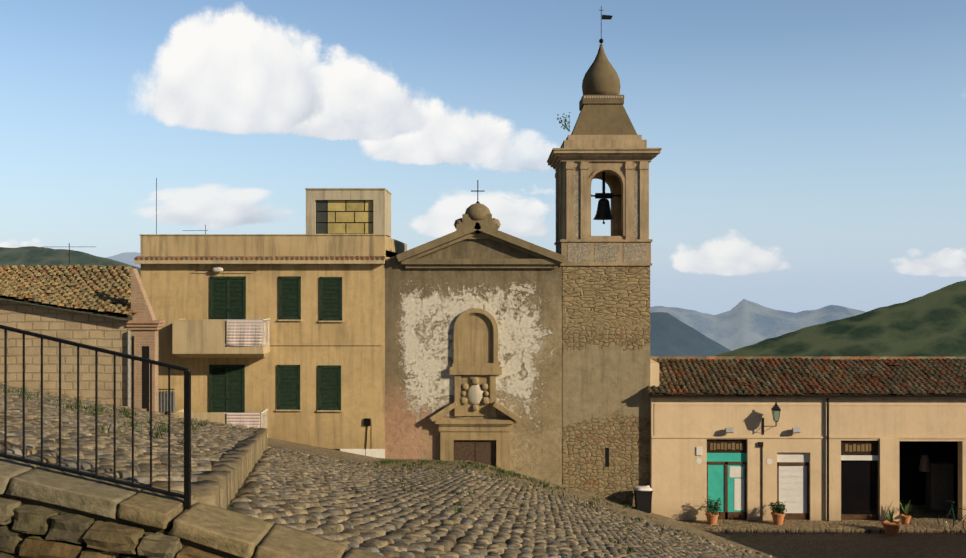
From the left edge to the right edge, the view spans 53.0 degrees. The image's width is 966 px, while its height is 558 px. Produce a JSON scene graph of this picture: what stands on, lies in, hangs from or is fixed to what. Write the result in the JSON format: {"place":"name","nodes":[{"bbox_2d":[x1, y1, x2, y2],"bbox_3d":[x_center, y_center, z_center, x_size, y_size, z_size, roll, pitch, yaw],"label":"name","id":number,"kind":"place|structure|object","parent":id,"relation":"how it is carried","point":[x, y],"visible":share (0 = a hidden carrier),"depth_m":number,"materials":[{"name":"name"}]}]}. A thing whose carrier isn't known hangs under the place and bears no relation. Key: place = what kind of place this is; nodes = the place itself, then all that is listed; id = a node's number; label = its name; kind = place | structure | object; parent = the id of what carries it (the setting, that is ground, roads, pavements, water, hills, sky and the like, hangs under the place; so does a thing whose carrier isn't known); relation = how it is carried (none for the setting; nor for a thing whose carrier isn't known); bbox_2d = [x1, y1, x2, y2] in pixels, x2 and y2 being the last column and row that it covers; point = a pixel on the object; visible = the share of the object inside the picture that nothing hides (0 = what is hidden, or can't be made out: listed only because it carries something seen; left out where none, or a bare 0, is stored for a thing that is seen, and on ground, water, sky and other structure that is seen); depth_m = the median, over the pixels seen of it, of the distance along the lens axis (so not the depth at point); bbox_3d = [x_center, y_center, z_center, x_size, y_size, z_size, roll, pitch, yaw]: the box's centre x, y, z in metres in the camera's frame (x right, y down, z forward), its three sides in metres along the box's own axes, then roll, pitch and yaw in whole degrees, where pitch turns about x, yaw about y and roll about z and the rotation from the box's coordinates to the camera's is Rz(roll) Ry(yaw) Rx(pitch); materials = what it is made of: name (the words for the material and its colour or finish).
{"place":"outdoors","nodes":[
{"label":"outdoors","id":0,"kind":"place"},
{"bbox_2d":[0,239,39,247],"bbox_3d":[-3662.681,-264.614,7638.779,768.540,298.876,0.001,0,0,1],"label":"cloud","id":1,"kind":"structure","parent":0,"point":[10,245],"depth_m":7639.15,"materials":[{"name":"white"}]},
{"bbox_2d":[0,299,130,405],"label":"stone wall","id":2,"kind":"structure","parent":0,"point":[108,333],"depth_m":27.00,"materials":[{"name":"beige stone"}]},
{"bbox_2d":[0,246,140,319],"bbox_3d":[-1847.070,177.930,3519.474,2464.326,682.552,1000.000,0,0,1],"label":"mountain","id":3,"kind":"structure","parent":0,"point":[31,256],"depth_m":3951.30,"materials":[{"name":"green"}]},
{"bbox_2d":[106,252,140,267],"bbox_3d":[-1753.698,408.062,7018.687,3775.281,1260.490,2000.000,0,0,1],"label":"mountain","id":4,"kind":"structure","parent":0,"point":[127,257],"depth_m":7953.23,"materials":[{"name":"blue stone"}]},
{"bbox_2d":[140,184,288,228],"bbox_3d":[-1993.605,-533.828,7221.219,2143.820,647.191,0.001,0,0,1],"label":"cloud","id":5,"kind":"structure","parent":0,"point":[211,206],"depth_m":7221.59,"materials":[{"name":"white"}]},
{"bbox_2d":[137,6,321,133],"bbox_3d":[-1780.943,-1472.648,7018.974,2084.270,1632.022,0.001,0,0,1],"label":"cloud","id":6,"kind":"structure","parent":0,"point":[237,70],"depth_m":7019.23,"materials":[{"name":"white"}]},
{"bbox_2d":[139,234,406,258],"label":"yellow parapet","id":7,"kind":"structure","parent":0,"point":[281,245],"depth_m":35.94,"materials":[{"name":"paint"}]},
{"bbox_2d":[305,188,391,236],"bbox_3d":[-5.088,-2.509,37.008,2.973,1.708,2.280,0,0,1],"label":"rooftop room","id":8,"kind":"object","parent":7,"relation":"on","point":[380,198],"visible":0.6,"depth_m":35.91,"materials":[{"name":"paint"}]},
{"bbox_2d":[316,200,372,233],"bbox_3d":[-5.138,-2.302,36.078,2.164,1.254,0.060,0,0,1],"label":"joint","id":9,"kind":"object","parent":8,"relation":"on","point":[327,211],"visible":0.27,"depth_m":36.05,"materials":[{"name":"beige concrete"}]},
{"bbox_2d":[316,201,372,232],"bbox_3d":[-5.138,-2.302,36.053,2.124,1.214,0.050,0,0,1],"label":"block infill","id":10,"kind":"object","parent":9,"relation":"in","point":[345,216],"depth_m":36.03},
{"bbox_2d":[277,46,425,141],"bbox_3d":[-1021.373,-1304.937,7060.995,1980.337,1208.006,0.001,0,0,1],"label":"cloud","id":11,"kind":"structure","parent":0,"point":[362,99],"depth_m":7059.86,"materials":[{"name":"white"}]},
{"bbox_2d":[360,99,552,194],"bbox_3d":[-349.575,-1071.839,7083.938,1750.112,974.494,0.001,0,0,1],"label":"cloud","id":12,"kind":"structure","parent":0,"point":[443,135],"depth_m":7083.06,"materials":[{"name":"white"}]},
{"bbox_2d":[411,193,547,237],"bbox_3d":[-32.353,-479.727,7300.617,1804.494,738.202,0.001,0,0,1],"label":"cloud","id":13,"kind":"structure","parent":0,"point":[515,217],"depth_m":7299.29,"materials":[{"name":"white"}]},
{"bbox_2d":[0,0,965,314],"label":"sky","id":14,"kind":"structure","parent":0,"point":[827,135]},
{"bbox_2d":[472,131,556,194],"bbox_3d":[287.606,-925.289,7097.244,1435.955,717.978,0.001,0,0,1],"label":"cloud","id":15,"kind":"structure","parent":0,"point":[528,150],"depth_m":7097.00,"materials":[{"name":"white"}]},
{"bbox_2d":[226,438,965,557],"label":"ground sheet","id":16,"kind":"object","parent":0,"point":[843,545],"visible":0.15,"depth_m":32.62,"materials":[{"name":"soil"}]},
{"bbox_2d":[0,269,131,319],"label":"roof underlay","id":17,"kind":"object","parent":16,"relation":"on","point":[115,315],"visible":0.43,"depth_m":26.91,"materials":[{"name":"brown tile"}]},
{"bbox_2d":[0,264,136,315],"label":"roof tiles","id":18,"kind":"object","parent":17,"relation":"on","point":[84,292],"visible":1,"depth_m":28.65,"materials":[{"name":"brown tile"}]},
{"bbox_2d":[69,178,207,264],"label":"antennas","id":19,"kind":"object","parent":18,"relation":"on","point":[205,230],"visible":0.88,"depth_m":37.00,"materials":[{"name":"metal"}]},
{"bbox_2d":[0,493,252,557],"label":"front wall","id":20,"kind":"structure","parent":16,"relation":"on","point":[61,509],"depth_m":6.07,"materials":[{"name":"brown stone"}]},
{"bbox_2d":[0,497,222,557],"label":"wall stones","id":21,"kind":"object","parent":20,"relation":"attached to","point":[33,531],"visible":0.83,"depth_m":5.94,"materials":[{"name":"beige stone"}]},
{"bbox_2d":[0,451,387,557],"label":"front wall cap stones","id":22,"kind":"object","parent":20,"relation":"on","point":[241,535],"visible":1,"depth_m":6.13,"materials":[{"name":"beige stone"}]},
{"bbox_2d":[0,325,190,509],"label":"iron railing","id":23,"kind":"object","parent":22,"relation":"on","point":[186,496],"visible":0.98,"depth_m":6.31,"materials":[{"name":"black metal"}]},
{"bbox_2d":[127,331,129,405],"bbox_3d":[-9.829,2.646,26.897,0.074,2.420,0.074,0,0,-22],"label":"drain pipe","id":24,"kind":"object","parent":16,"relation":"on","point":[128,369],"visible":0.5,"depth_m":26.86,"materials":[{"name":"metal"}]},
{"bbox_2d":[131,269,157,411],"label":"pillar","id":25,"kind":"structure","parent":16,"relation":"on","point":[141,305],"depth_m":27.02,"materials":[{"name":"beige stone"}]},
{"bbox_2d":[131,336,148,411],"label":"doorways","id":26,"kind":"object","parent":25,"relation":"attached to","point":[145,381],"visible":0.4,"depth_m":27.01,"materials":[{"name":"brown wood"}]},
{"bbox_2d":[125,320,164,329],"bbox_3d":[-9.431,1.282,27.093,0.953,0.258,0.460,0,0,1],"label":"capital","id":27,"kind":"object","parent":25,"relation":"attached to","point":[144,324],"depth_m":26.92,"materials":[{"name":"beige stone"}]},
{"bbox_2d":[158,389,174,414],"bbox_3d":[-11.632,4.468,34.064,1.401,1.150,0.654,0,0,1],"label":"frame","id":28,"kind":"object","parent":16,"relation":"on","point":[166,412],"visible":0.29,"depth_m":34.37,"materials":[{"name":"metal"}]},
{"bbox_2d":[158,391,174,412],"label":"yard gate","id":29,"kind":"structure","parent":28,"relation":"attached to","point":[165,401],"depth_m":34.39,"materials":[{"name":"metal"}]},
{"bbox_2d":[1,383,699,557],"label":"grass tufts","id":30,"kind":"object","parent":16,"relation":"on","point":[385,462],"visible":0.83,"depth_m":24.06,"materials":[{"name":"green plant"}]},
{"bbox_2d":[340,449,384,458],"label":"building plinth","id":31,"kind":"structure","parent":16,"relation":"on","point":[378,453],"depth_m":35.88,"materials":[{"name":"white paint"}]},
{"bbox_2d":[0,384,771,557],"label":"cobble stones","id":32,"kind":"object","parent":16,"relation":"on","point":[383,513],"visible":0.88,"depth_m":12.29,"materials":[{"name":"beige stone"}]},
{"bbox_2d":[385,239,562,485],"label":"church facade","id":33,"kind":"structure","parent":16,"relation":"on","point":[425,308],"depth_m":35.88,"materials":[{"name":"beige paint"}]},
{"bbox_2d":[454,440,495,465],"bbox_3d":[-0.296,6.947,35.857,1.578,2.035,0.080,0,0,1],"label":"church door","id":34,"kind":"structure","parent":33,"relation":"in","point":[482,451],"depth_m":35.82,"materials":[{"name":"brown wood"}]},
{"bbox_2d":[430,308,519,470],"bbox_3d":[-0.287,4.520,35.717,3.313,6.889,0.400,0,0,1],"label":"portal surround","id":35,"kind":"object","parent":33,"relation":"attached to","point":[451,430],"visible":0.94,"depth_m":35.71,"materials":[{"name":"beige stone"}]},
{"bbox_2d":[466,384,483,404],"bbox_3d":[-0.296,4.271,35.817,0.646,0.850,0.180,0,0,1],"label":"stone medallion","id":36,"kind":"object","parent":35,"relation":"attached to","point":[474,394],"visible":0.96,"depth_m":35.74,"materials":[{"name":"beige stone"}]},
{"bbox_2d":[461,377,488,410],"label":"church cartouche scrolls","id":37,"kind":"object","parent":35,"relation":"attached to","point":[474,381],"visible":1,"depth_m":35.73,"materials":[{"name":"beige stone"}]},
{"bbox_2d":[460,314,491,362],"bbox_3d":[-0.266,2.278,35.865,1.195,1.964,0.001,0,0,1],"label":"niche","id":38,"kind":"object","parent":35,"relation":"in","point":[475,338],"visible":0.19,"depth_m":35.87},
{"bbox_2d":[396,214,564,267],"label":"pediment","id":39,"kind":"structure","parent":33,"relation":"on","point":[470,228],"depth_m":35.67,"materials":[{"name":"beige stone"}]},
{"bbox_2d":[454,203,500,228],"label":"church finial scrolls","id":40,"kind":"object","parent":39,"relation":"on","point":[477,211],"visible":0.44,"depth_m":35.80,"materials":[{"name":"beige stone"}]},
{"bbox_2d":[471,180,484,202],"bbox_3d":[-0.193,-3.216,36.076,0.520,0.922,0.140,0,0,1],"label":"cross","id":41,"kind":"object","parent":40,"relation":"on","point":[477,191],"visible":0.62,"depth_m":36.07,"materials":[{"name":"black metal"}]},
{"bbox_2d":[562,266,649,505],"bbox_3d":[4.565,4.711,37.455,3.256,10.507,3.256,0,0,1],"label":"tower shaft","id":42,"kind":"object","parent":16,"relation":"on","point":[606,352],"visible":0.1,"depth_m":35.83,"materials":[{"name":"beige stone"}]},
{"bbox_2d":[556,171,645,261],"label":"decorative panels","id":43,"kind":"object","parent":42,"relation":"on","point":[608,252],"visible":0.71,"depth_m":35.81,"materials":[{"name":"beige stone"}]},
{"bbox_2d":[555,161,648,241],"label":"belfry pilasters","id":44,"kind":"object","parent":43,"relation":"on","point":[628,204],"visible":0.85,"depth_m":35.80,"materials":[{"name":"beige stone"}]},
{"bbox_2d":[591,171,620,198],"bbox_3d":[4.554,-3.603,36.444,2.776,1.083,0.962,0,0,1],"label":"bell yoke","id":45,"kind":"object","parent":44,"relation":"attached to","point":[603,194],"visible":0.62,"depth_m":36.80,"materials":[{"name":"metal"}]},
{"bbox_2d":[593,198,613,223],"bbox_3d":[4.589,-2.572,36.854,0.800,0.980,0.800,0,0,1],"label":"church bell","id":46,"kind":"object","parent":45,"relation":"hanging from","point":[603,212],"visible":1,"depth_m":36.65,"materials":[{"name":"brown metal"}]},
{"bbox_2d":[554,239,651,265],"bbox_3d":[4.565,-0.977,37.455,3.396,0.970,3.396,0,0,1],"label":"tower band","id":47,"kind":"object","parent":42,"relation":"on","point":[564,246],"visible":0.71,"depth_m":35.79,"materials":[{"name":"stone"}]},
{"bbox_2d":[563,161,648,238],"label":"belfry wall","id":48,"kind":"structure","parent":47,"relation":"on","point":[613,181],"depth_m":36.02,"materials":[{"name":"beige stone"}]},
{"bbox_2d":[547,135,661,170],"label":"tower cornice","id":49,"kind":"structure","parent":48,"relation":"on","point":[601,148],"depth_m":35.80,"materials":[{"name":"beige stone"}]},
{"bbox_2d":[557,112,569,131],"bbox_3d":[2.982,-5.831,35.984,0.536,0.715,0.610,0,0,1],"label":"plant","id":50,"kind":"object","parent":49,"relation":"on","point":[565,125],"visible":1,"depth_m":36.04,"materials":[{"name":"green plant"}]},
{"bbox_2d":[571,95,636,134],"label":"tower roof","id":51,"kind":"structure","parent":49,"relation":"on","point":[603,116],"depth_m":36.51,"materials":[{"name":"beige stone"}]},
{"bbox_2d":[582,44,620,94],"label":"onion dome","id":52,"kind":"structure","parent":51,"relation":"on","point":[601,77],"depth_m":36.93,"materials":[{"name":"beige stone"}]},
{"bbox_2d":[599,6,611,43],"bbox_3d":[4.745,-9.809,37.453,0.540,1.481,0.171,0,0,1],"label":"weather vane","id":53,"kind":"object","parent":52,"relation":"on","point":[606,17],"visible":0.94,"depth_m":37.45,"materials":[{"name":"black metal"}]},
{"bbox_2d":[584,96,624,97],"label":"tower spire dots","id":54,"kind":"object","parent":51,"relation":"attached to","point":[603,96],"visible":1,"depth_m":36.66,"materials":[{"name":"beige stone"}]},
{"bbox_2d":[605,448,608,466],"bbox_3d":[4.588,6.587,35.849,0.142,0.708,0.054,0,0,1],"label":"slit window","id":55,"kind":"structure","parent":42,"relation":"in","point":[606,457],"depth_m":35.82,"materials":[{"name":"black glass"}]},
{"bbox_2d":[633,488,652,512],"bbox_3d":[5.808,8.043,35.213,0.620,0.790,0.620,0,0,1],"label":"rubbish bin","id":56,"kind":"object","parent":16,"relation":"on","point":[643,500],"visible":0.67,"depth_m":34.95,"materials":[{"name":"plastic"}]},
{"bbox_2d":[633,486,651,490],"bbox_3d":[5.793,7.615,35.210,0.656,0.141,0.670,0,0,1],"label":"lid","id":57,"kind":"object","parent":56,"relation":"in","point":[642,488],"visible":0.9,"depth_m":35.02,"materials":[{"name":"white plastic"}]},
{"bbox_2d":[650,359,965,520],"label":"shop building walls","id":58,"kind":"structure","parent":16,"relation":"on","point":[888,473],"depth_m":35.48,"materials":[{"name":"beige paint"}]},
{"bbox_2d":[707,460,877,519],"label":"door frames","id":59,"kind":"structure","parent":58,"relation":"in","point":[726,514],"depth_m":35.61,"materials":[{"name":"brown wood"}]},
{"bbox_2d":[707,453,746,511],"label":"turquoise shop panels","id":60,"kind":"object","parent":59,"relation":"in","point":[716,482],"visible":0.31,"depth_m":35.66,"materials":[{"name":"teal wood"}]},
{"bbox_2d":[779,466,806,512],"bbox_3d":[11.378,7.727,35.635,1.035,1.749,0.020,0,0,1],"label":"roller shutter","id":61,"kind":"object","parent":59,"relation":"in","point":[793,487],"visible":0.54,"depth_m":35.63,"materials":[{"name":"white metal"}]},
{"bbox_2d":[841,460,876,513],"bbox_3d":[13.803,7.647,35.614,1.306,1.989,0.010,0,0,1],"label":"shop glass","id":62,"kind":"object","parent":59,"relation":"in","point":[858,486],"visible":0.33,"depth_m":35.61,"materials":[{"name":"black glass"}]},
{"bbox_2d":[650,360,965,394],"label":"shop roof underlay","id":63,"kind":"object","parent":58,"relation":"on","point":[704,393],"visible":0.17,"depth_m":35.34,"materials":[{"name":"brown tile"}]},
{"bbox_2d":[647,356,965,395],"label":"shop roof tiles","id":64,"kind":"object","parent":63,"relation":"on","point":[789,381],"visible":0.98,"depth_m":36.76,"materials":[{"name":"brown tile"}]},
{"bbox_2d":[652,405,965,520],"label":"shop facade","id":65,"kind":"object","parent":58,"relation":"attached to","point":[679,481],"visible":0.92,"depth_m":35.51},
{"bbox_2d":[696,447,771,463],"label":"shop number plates","id":66,"kind":"object","parent":65,"relation":"attached to","point":[699,450],"visible":0.67,"depth_m":35.50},
{"bbox_2d":[725,427,800,432],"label":"floodlights","id":67,"kind":"object","parent":65,"relation":"attached to","point":[730,430],"visible":1,"depth_m":35.28,"materials":[{"name":"white plastic"}]},
{"bbox_2d":[762,402,780,433],"bbox_3d":[10.533,5.062,35.254,0.374,1.252,0.727,0,0,-24],"label":"wall lantern","id":68,"kind":"object","parent":65,"relation":"attached to","point":[775,407],"visible":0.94,"depth_m":35.10,"materials":[{"name":"black metal"}]},
{"bbox_2d":[772,410,779,420],"bbox_3d":[10.604,4.936,35.093,0.233,0.380,0.233,0,0,1],"label":"lantern glass","id":69,"kind":"object","parent":68,"relation":"attached to","point":[776,414],"visible":0.77,"depth_m":35.00,"materials":[{"name":"white glass"}]},
{"bbox_2d":[707,439,877,454],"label":"grilles","id":70,"kind":"object","parent":65,"relation":"attached to","point":[874,451],"visible":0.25,"depth_m":35.64,"materials":[{"name":"metal"}]},
{"bbox_2d":[710,443,871,451],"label":"grilles","id":71,"kind":"object","parent":70,"relation":"attached to","point":[864,447],"visible":1,"depth_m":35.63,"materials":[{"name":"brown wood"}]},
{"bbox_2d":[650,394,965,520],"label":"gutter and downpipes","id":72,"kind":"object","parent":65,"relation":"attached to","point":[760,444],"visible":0.75,"depth_m":35.30,"materials":[{"name":"black metal"}]},
{"bbox_2d":[899,441,957,504],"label":"shop interiors","id":73,"kind":"object","parent":58,"relation":"in","point":[912,484],"depth_m":38.44,"materials":[{"name":"black"}]},
{"bbox_2d":[679,518,965,533],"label":"sidewalk","id":74,"kind":"structure","parent":16,"relation":"on","point":[925,525],"depth_m":34.62,"materials":[{"name":"beige stone"}]},
{"bbox_2d":[705,512,718,524],"bbox_3d":[8.265,8.645,34.987,0.497,0.380,0.497,0,0,1],"label":"flower pot","id":75,"kind":"object","parent":74,"relation":"on","point":[712,519],"visible":0.92,"depth_m":34.84,"materials":[{"name":"ceramic"}]},
{"bbox_2d":[703,496,720,514],"bbox_3d":[8.229,8.178,35.013,0.796,0.689,0.831,0,0,1],"label":"potted plant foliage","id":76,"kind":"object","parent":75,"relation":"on","point":[710,506],"visible":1,"depth_m":34.98,"materials":[{"name":"green plant"}]},
{"bbox_2d":[771,512,784,524],"bbox_3d":[10.637,8.635,34.962,0.497,0.400,0.497,0,0,1],"label":"flower pot","id":77,"kind":"object","parent":74,"relation":"on","point":[778,518],"visible":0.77,"depth_m":34.81,"materials":[{"name":"ceramic"}]},
{"bbox_2d":[768,501,786,513],"bbox_3d":[10.608,8.234,35.020,0.686,0.487,0.650,0,0,9],"label":"potted plant foliage","id":78,"kind":"object","parent":77,"relation":"on","point":[777,507],"visible":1,"depth_m":34.90,"materials":[{"name":"green plant"}]},
{"bbox_2d":[900,514,910,524],"bbox_3d":[15.250,8.685,35.014,0.389,0.300,0.389,0,0,1],"label":"yucca pot","id":79,"kind":"object","parent":74,"relation":"on","point":[905,519],"visible":0.96,"depth_m":34.89,"materials":[{"name":"orange ceramic"}]},
{"bbox_2d":[891,500,916,514],"bbox_3d":[15.264,8.202,35.021,1.130,0.666,1.080,0,0,1],"label":"potted plant foliage","id":80,"kind":"object","parent":79,"relation":"on","point":[906,510],"visible":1,"depth_m":35.05,"materials":[{"name":"green plant"}]},
{"bbox_2d":[881,520,900,535],"bbox_3d":[14.325,8.755,34.024,0.648,0.420,0.648,0,0,1],"label":"flower pot","id":81,"kind":"object","parent":16,"relation":"on","point":[892,528],"visible":0.96,"depth_m":33.84,"materials":[{"name":"ceramic"}]},
{"bbox_2d":[881,506,899,522],"bbox_3d":[14.338,8.216,33.991,0.797,0.658,1.116,0,0,19],"label":"potted plant foliage","id":82,"kind":"object","parent":81,"relation":"on","point":[890,518],"visible":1,"depth_m":34.00,"materials":[{"name":"green plant"}]},
{"bbox_2d":[919,455,953,509],"bbox_3d":[17.231,7.750,37.177,1.735,2.170,0.818,0,0,-25],"label":"parked vehicle","id":83,"kind":"object","parent":16,"relation":"on","point":[939,484],"visible":1,"depth_m":37.09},
{"bbox_2d":[937,500,965,531],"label":"bicycle tyres","id":84,"kind":"object","parent":16,"relation":"on","point":[948,501],"visible":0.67,"depth_m":34.52,"materials":[{"name":"black rubber"}]},
{"bbox_2d":[650,312,730,355],"bbox_3d":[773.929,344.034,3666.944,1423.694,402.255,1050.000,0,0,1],"label":"mountain ridge","id":85,"kind":"structure","parent":0,"point":[670,335],"depth_m":3994.49,"materials":[{"name":"blue stone"}]},
{"bbox_2d":[672,236,787,275],"bbox_3d":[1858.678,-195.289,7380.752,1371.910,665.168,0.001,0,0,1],"label":"cloud","id":86,"kind":"structure","parent":0,"point":[732,256],"depth_m":7380.73,"materials":[{"name":"white"}]},
{"bbox_2d":[650,299,864,350],"bbox_3d":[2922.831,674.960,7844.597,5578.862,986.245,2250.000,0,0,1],"label":"mountain range","id":87,"kind":"structure","parent":0,"point":[743,323],"depth_m":8666.27,"materials":[{"name":"blue stone"}]},
{"bbox_2d":[729,452,878,509],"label":"panels","id":88,"kind":"object","parent":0,"point":[735,471],"visible":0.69,"depth_m":35.63,"materials":[{"name":"white"}]},
{"bbox_2d":[715,280,965,356],"bbox_3d":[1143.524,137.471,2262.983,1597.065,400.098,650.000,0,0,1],"label":"hill","id":89,"kind":"structure","parent":0,"point":[933,323],"depth_m":2442.99,"materials":[{"name":"green plant"}]},
{"bbox_2d":[897,249,965,276],"bbox_3d":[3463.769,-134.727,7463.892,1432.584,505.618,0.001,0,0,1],"label":"cloud","id":90,"kind":"structure","parent":0,"point":[942,264],"depth_m":7463.37,"materials":[{"name":"white"}]},
{"bbox_2d":[945,503,965,523],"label":"bicycle","id":91,"kind":"object","parent":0,"point":[953,514],"visible":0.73,"depth_m":34.44,"materials":[{"name":"metal"}]},
{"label":"yellow building","id":92,"kind":"structure","parent":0},
{"bbox_2d":[212,267,222,271],"bbox_3d":[-9.797,-0.341,35.837,0.399,0.187,0.138,0,0,1],"label":"wall lamp","id":93,"kind":"object","parent":92,"relation":"attached to","point":[217,269],"visible":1,"depth_m":35.78,"materials":[{"name":"glass"}]},
{"bbox_2d":[171,318,269,437],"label":"yellow balconies","id":94,"kind":"structure","parent":92,"relation":"attached to","point":[198,338],"depth_m":34.93,"materials":[{"name":"concrete"}]},
{"bbox_2d":[225,318,269,428],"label":"balcony railings","id":95,"kind":"object","parent":94,"relation":"on","point":[263,335],"visible":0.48,"depth_m":35.15,"materials":[{"name":"white metal"}]},
{"bbox_2d":[227,319,261,427],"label":"balcony towels","id":96,"kind":"object","parent":95,"relation":"hanging from","point":[244,332],"visible":0.79,"depth_m":34.89,"materials":[{"name":"white fabric"}]},
{"bbox_2d":[134,258,384,263],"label":"cornice","id":97,"kind":"structure","parent":92,"relation":"on","point":[259,261],"depth_m":35.66,"materials":[{"name":"concrete"}]},
{"bbox_2d":[135,256,384,259],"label":"yellow cornice tiles","id":98,"kind":"object","parent":97,"relation":"on","point":[248,257],"visible":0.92,"depth_m":35.66,"materials":[{"name":"tile"}]},
{"bbox_2d":[141,264,384,448],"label":"house wall","id":99,"kind":"structure","parent":92,"relation":"attached to","point":[352,344],"depth_m":35.94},
{"bbox_2d":[209,276,341,412],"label":"window frames","id":100,"kind":"structure","parent":92,"relation":"attached to","point":[299,318],"depth_m":35.90,"materials":[{"name":"green wood"}]},
{"bbox_2d":[211,278,340,423],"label":"shutter slats","id":101,"kind":"object","parent":100,"relation":"in","point":[227,381],"visible":0.71,"depth_m":35.92,"materials":[{"name":"green wood"}]},
{"bbox_2d":[276,319,342,411],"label":"window sills","id":102,"kind":"structure","parent":92,"relation":"attached to","point":[317,410],"depth_m":35.86,"materials":[{"name":"stone"}]},
{"bbox_2d":[270,345,370,455],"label":"yellow wall fittings","id":103,"kind":"object","parent":92,"relation":"attached to","point":[367,422],"depth_m":35.85,"materials":[{"name":"metal"}]},
{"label":"ramp ground","id":104,"kind":"structure","parent":0,"visible":0},
{"bbox_2d":[25,388,267,508],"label":"ramp kerb stones","id":105,"kind":"object","parent":104,"relation":"on","point":[220,483],"visible":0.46,"depth_m":9.65,"materials":[{"name":"beige stone"}]}
]}

